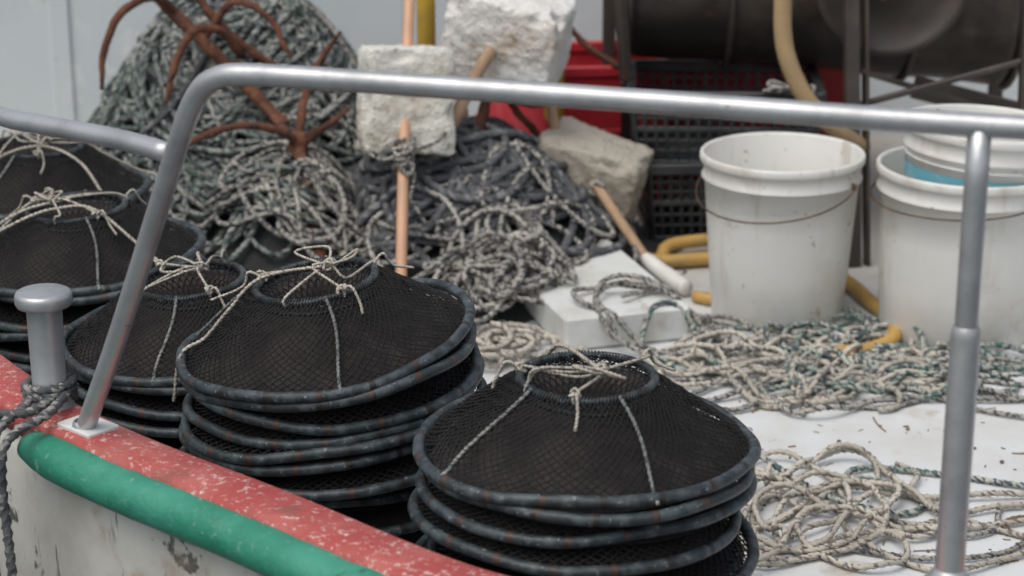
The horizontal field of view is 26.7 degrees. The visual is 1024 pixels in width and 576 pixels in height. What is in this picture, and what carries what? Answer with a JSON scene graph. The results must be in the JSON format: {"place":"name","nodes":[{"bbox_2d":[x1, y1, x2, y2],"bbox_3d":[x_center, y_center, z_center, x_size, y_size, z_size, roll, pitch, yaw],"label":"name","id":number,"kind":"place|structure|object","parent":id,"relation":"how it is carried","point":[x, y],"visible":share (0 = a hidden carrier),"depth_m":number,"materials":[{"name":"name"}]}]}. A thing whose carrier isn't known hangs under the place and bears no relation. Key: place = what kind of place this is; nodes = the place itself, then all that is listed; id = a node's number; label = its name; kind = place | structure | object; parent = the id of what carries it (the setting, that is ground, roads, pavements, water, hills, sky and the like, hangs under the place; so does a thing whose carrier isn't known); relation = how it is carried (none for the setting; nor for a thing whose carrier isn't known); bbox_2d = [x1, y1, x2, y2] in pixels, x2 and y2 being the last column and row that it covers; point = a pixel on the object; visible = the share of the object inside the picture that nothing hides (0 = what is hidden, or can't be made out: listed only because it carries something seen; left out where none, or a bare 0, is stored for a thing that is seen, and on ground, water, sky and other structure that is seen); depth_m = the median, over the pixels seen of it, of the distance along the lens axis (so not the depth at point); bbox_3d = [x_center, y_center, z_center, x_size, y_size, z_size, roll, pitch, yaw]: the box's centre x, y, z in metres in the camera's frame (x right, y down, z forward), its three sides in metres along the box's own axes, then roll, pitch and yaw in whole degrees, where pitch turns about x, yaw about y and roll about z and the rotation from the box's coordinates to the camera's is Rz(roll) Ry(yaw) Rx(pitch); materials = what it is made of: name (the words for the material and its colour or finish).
{"place":"outdoors","nodes":[
{"label":"outdoors","id":0,"kind":"place"},
{"bbox_2d":[0,63,1023,575],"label":"metal railing","id":1,"kind":"object","parent":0,"point":[980,131],"visible":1,"depth_m":2.20,"materials":[{"name":"silver metal"}]},
{"bbox_2d":[0,136,1023,575],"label":"boat deck","id":2,"kind":"object","parent":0,"point":[918,444],"depth_m":3.59,"materials":[{"name":"white paint"}]},
{"bbox_2d":[407,343,760,575],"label":"fishing trap stack","id":3,"kind":"object","parent":2,"relation":"on","point":[543,465],"visible":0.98,"depth_m":2.48,"materials":[{"name":"black fabric"}]},
{"bbox_2d":[642,322,948,412],"bbox_3d":[0.536,0.129,3.887,0.600,0.052,0.416,0,18,0],"label":"deck rope","id":4,"kind":"object","parent":2,"relation":"on","point":[695,369],"visible":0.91,"depth_m":3.87,"materials":[{"name":"beige fabric"}]},
{"bbox_2d":[570,273,1023,416],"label":"deck rope","id":5,"kind":"object","parent":2,"relation":"on","point":[647,285],"visible":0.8,"depth_m":3.94,"materials":[{"name":"grey fabric"}]},
{"bbox_2d":[639,299,1023,400],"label":"deck rope","id":6,"kind":"object","parent":2,"relation":"on","point":[852,316],"visible":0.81,"depth_m":3.94,"materials":[{"name":"grey fabric"}]},
{"bbox_2d":[728,442,1023,572],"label":"deck rope","id":7,"kind":"object","parent":2,"relation":"on","point":[824,548],"visible":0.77,"depth_m":3.26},
{"bbox_2d":[739,400,1023,564],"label":"twig debris","id":8,"kind":"object","parent":2,"relation":"on","point":[907,429],"visible":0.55,"depth_m":3.55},
{"bbox_2d":[759,453,1023,516],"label":"deck rope","id":9,"kind":"object","parent":2,"relation":"on","point":[850,471],"visible":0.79,"depth_m":3.41,"materials":[{"name":"grey fabric"}]},
{"bbox_2d":[826,377,1023,561],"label":"deck rope","id":10,"kind":"object","parent":2,"relation":"on","point":[1010,550],"visible":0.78,"depth_m":3.25,"materials":[{"name":"grey fabric"}]},
{"bbox_2d":[855,341,1023,395],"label":"deck rope","id":11,"kind":"object","parent":2,"relation":"on","point":[991,374],"visible":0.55,"depth_m":3.86,"materials":[{"name":"grey fabric"}]},
{"bbox_2d":[1001,515,1023,538],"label":"deck rope","id":12,"kind":"object","parent":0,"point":[1004,526],"visible":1,"depth_m":3.27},
{"label":"water","id":13,"kind":"structure","parent":0,"visible":0},
{"bbox_2d":[0,354,506,575],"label":"boat bulwark","id":14,"kind":"object","parent":13,"relation":"on","point":[122,501],"visible":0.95,"depth_m":2.57,"materials":[{"name":"paint"}]},
{"bbox_2d":[0,374,78,575],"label":"mooring rope","id":15,"kind":"object","parent":14,"relation":"attached to","point":[56,397],"visible":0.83,"depth_m":2.69,"materials":[{"name":"grey fabric"}]},
{"bbox_2d":[14,283,74,412],"bbox_3d":[-0.592,0.081,2.749,0.072,0.163,0.072,0,18,0],"label":"mooring bollard","id":16,"kind":"object","parent":14,"relation":"on","point":[42,305],"visible":0.88,"depth_m":2.73,"materials":[{"name":"silver metal"}]},
{"bbox_2d":[0,128,156,226],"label":"fishing trap stack","id":17,"kind":"object","parent":14,"relation":"on","point":[31,171],"visible":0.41,"depth_m":3.92,"materials":[{"name":"black fabric"}]},
{"bbox_2d":[0,145,156,260],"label":"loose cord","id":18,"kind":"object","parent":14,"relation":"on","point":[25,218],"visible":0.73,"depth_m":3.51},
{"bbox_2d":[0,187,206,375],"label":"fishing trap stack","id":19,"kind":"object","parent":14,"relation":"on","point":[84,255],"visible":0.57,"depth_m":3.48,"materials":[{"name":"black fabric"}]},
{"bbox_2d":[64,249,270,449],"bbox_3d":[-0.476,0.135,3.275,0.427,0.397,0.431,0,18,0],"label":"fishing trap stack","id":20,"kind":"object","parent":14,"relation":"on","point":[177,307],"visible":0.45,"depth_m":3.14,"materials":[{"name":"black fabric"}]},
{"bbox_2d":[75,0,365,183],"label":"rope pile","id":21,"kind":"object","parent":14,"relation":"on","point":[133,95],"visible":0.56,"depth_m":4.61,"materials":[{"name":"grey fabric"}]},
{"bbox_2d":[99,0,292,125],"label":"grapnel anchor","id":22,"kind":"object","parent":21,"relation":"on","point":[199,34],"visible":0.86,"depth_m":4.48,"materials":[{"name":"metal"}]},
{"bbox_2d":[132,139,375,274],"bbox_3d":[-0.600,-0.166,4.467,1.000,0.296,0.800,0,18,0],"label":"rope pile","id":23,"kind":"object","parent":14,"relation":"on","point":[250,213],"visible":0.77,"depth_m":4.30,"materials":[{"name":"grey fabric"}]},
{"bbox_2d":[159,31,349,257],"bbox_3d":[-0.522,-0.263,4.360,0.362,0.466,0.511,0,18,0],"label":"grapnel anchor","id":24,"kind":"object","parent":23,"relation":"on","point":[298,139],"visible":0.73,"depth_m":4.39,"materials":[{"name":"metal"}]},
{"bbox_2d":[172,245,486,543],"bbox_3d":[-0.244,0.183,2.939,0.431,0.512,0.427,0,18,0],"label":"fishing trap stack","id":25,"kind":"object","parent":14,"relation":"on","point":[328,382],"visible":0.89,"depth_m":2.78,"materials":[{"name":"black fabric"}]},
{"bbox_2d":[356,0,455,275],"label":"foam float","id":26,"kind":"object","parent":14,"relation":"on","point":[403,129],"visible":0.84,"depth_m":4.27,"materials":[{"name":"plastic"}]},
{"bbox_2d":[417,0,435,45],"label":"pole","id":27,"kind":"object","parent":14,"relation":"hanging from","point":[426,33],"visible":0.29,"depth_m":4.63,"materials":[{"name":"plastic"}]},
{"bbox_2d":[410,201,589,369],"bbox_3d":[-0.018,-0.014,4.106,0.372,0.187,0.535,0,18,0],"label":"rope pile","id":28,"kind":"object","parent":14,"relation":"on","point":[517,255],"visible":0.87,"depth_m":4.13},
{"bbox_2d":[0,0,1018,135],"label":"cabin wall","id":29,"kind":"structure","parent":14,"relation":"on","point":[49,56],"depth_m":5.50,"materials":[{"name":"paint"}]},
{"bbox_2d":[337,116,686,328],"bbox_3d":[-0.125,-0.192,4.511,1.050,0.321,1.000,0,18,0],"label":"rope pile","id":30,"kind":"object","parent":14,"relation":"on","point":[496,160],"visible":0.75,"depth_m":4.34,"materials":[{"name":"grey fabric"}]},
{"bbox_2d":[447,0,468,116],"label":"wooden pole","id":31,"kind":"object","parent":30,"relation":"on","point":[466,114],"visible":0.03,"depth_m":4.66,"materials":[{"name":"brown wood"}]},
{"bbox_2d":[428,0,576,165],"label":"foam float","id":32,"kind":"object","parent":30,"relation":"on","point":[525,40],"visible":0.76,"depth_m":4.37,"materials":[{"name":"white plastic"}]},
{"bbox_2d":[474,27,618,137],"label":"rusty iron bars","id":33,"kind":"object","parent":30,"relation":"on","point":[482,117],"visible":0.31,"depth_m":4.61,"materials":[{"name":"brown metal"}]},
{"bbox_2d":[546,106,559,129],"bbox_3d":[0.076,-0.436,4.547,0.024,0.326,0.113,-10,20,-28],"label":"wooden pole","id":34,"kind":"object","parent":30,"relation":"on","point":[553,118],"visible":0.17,"depth_m":4.54,"materials":[{"name":"brown wood"}]},
{"bbox_2d":[475,102,548,134],"bbox_3d":[0.060,-0.309,4.873,0.300,0.308,0.140,0,18,0],"label":"red tarp","id":35,"kind":"object","parent":14,"relation":"on","point":[534,116],"visible":0.05,"depth_m":4.87,"materials":[{"name":"plastic"}]},
{"bbox_2d":[545,69,564,124],"bbox_3d":[0.095,-0.488,4.804,0.044,0.260,0.044,0,18,0],"label":"yellow float","id":36,"kind":"object","parent":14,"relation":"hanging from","point":[560,110],"visible":0.07,"depth_m":4.82,"materials":[{"name":"plastic"}]},
{"bbox_2d":[522,239,689,350],"bbox_3d":[0.150,0.008,4.230,0.250,0.068,0.460,-5,19,-16],"label":"white deck board","id":37,"kind":"object","parent":14,"relation":"on","point":[563,315],"visible":0.58,"depth_m":4.05,"materials":[{"name":"white plastic"}]},
{"bbox_2d":[536,116,692,294],"bbox_3d":[0.240,-0.190,4.502,0.513,0.269,0.235,17,24,42],"label":"foam float","id":38,"kind":"object","parent":14,"relation":"on","point":[608,171],"visible":0.61,"depth_m":4.48,"materials":[{"name":"plastic"}]},
{"bbox_2d":[564,40,670,198],"bbox_3d":[0.170,-0.392,5.056,0.360,0.319,0.300,-2,18,-6],"label":"red plastic crate","id":39,"kind":"object","parent":14,"relation":"on","point":[584,66],"visible":0.06,"depth_m":4.91,"materials":[{"name":"red plastic"}]},
{"bbox_2d":[631,127,798,242],"bbox_3d":[0.470,-0.226,4.763,0.400,0.184,0.320,-1,18,-4],"label":"plastic crate","id":40,"kind":"object","parent":14,"relation":"on","point":[662,219],"visible":0.21,"depth_m":4.63,"materials":[{"name":"black plastic"}]},
{"bbox_2d":[627,59,826,162],"bbox_3d":[0.460,-0.378,4.714,0.420,0.174,0.330,1,18,3],"label":"plastic crate","id":41,"kind":"object","parent":40,"relation":"on","point":[667,148],"visible":0.52,"depth_m":4.70,"materials":[{"name":"black plastic"}]},
{"bbox_2d":[665,58,842,177],"bbox_3d":[0.580,-0.454,5.215,0.480,0.339,0.300,1,18,4],"label":"red plastic crate","id":42,"kind":"object","parent":14,"relation":"on","point":[832,80],"visible":0.03,"depth_m":5.06,"materials":[{"name":"plastic"}]},
{"bbox_2d":[650,233,901,355],"bbox_3d":[0.521,-0.008,4.322,0.362,0.045,0.790,-12,22,-33],"label":"yellow deck hose","id":43,"kind":"object","parent":14,"relation":"on","point":[862,294],"visible":0.37,"depth_m":4.33,"materials":[{"name":"yellow rubber"}]},
{"bbox_2d":[695,132,865,329],"bbox_3d":[0.514,-0.105,4.166,0.325,0.325,0.321,-5,19,-16],"label":"plastic bucket","id":44,"kind":"object","parent":14,"relation":"on","point":[780,208],"visible":0.98,"depth_m":4.07,"materials":[{"name":"plastic"}]},
{"bbox_2d":[602,0,1023,266],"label":"net hauler","id":45,"kind":"object","parent":14,"relation":"on","point":[899,42],"visible":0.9,"depth_m":4.59,"materials":[{"name":"metal"}]},
{"bbox_2d":[870,146,1023,351],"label":"plastic bucket","id":46,"kind":"object","parent":14,"relation":"on","point":[919,231],"visible":0.66,"depth_m":3.96,"materials":[{"name":"plastic"}]},
{"bbox_2d":[903,104,1023,186],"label":"plastic bucket","id":47,"kind":"object","parent":46,"relation":"in","point":[939,159],"visible":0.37,"depth_m":3.91,"materials":[{"name":"white plastic"}]}
]}

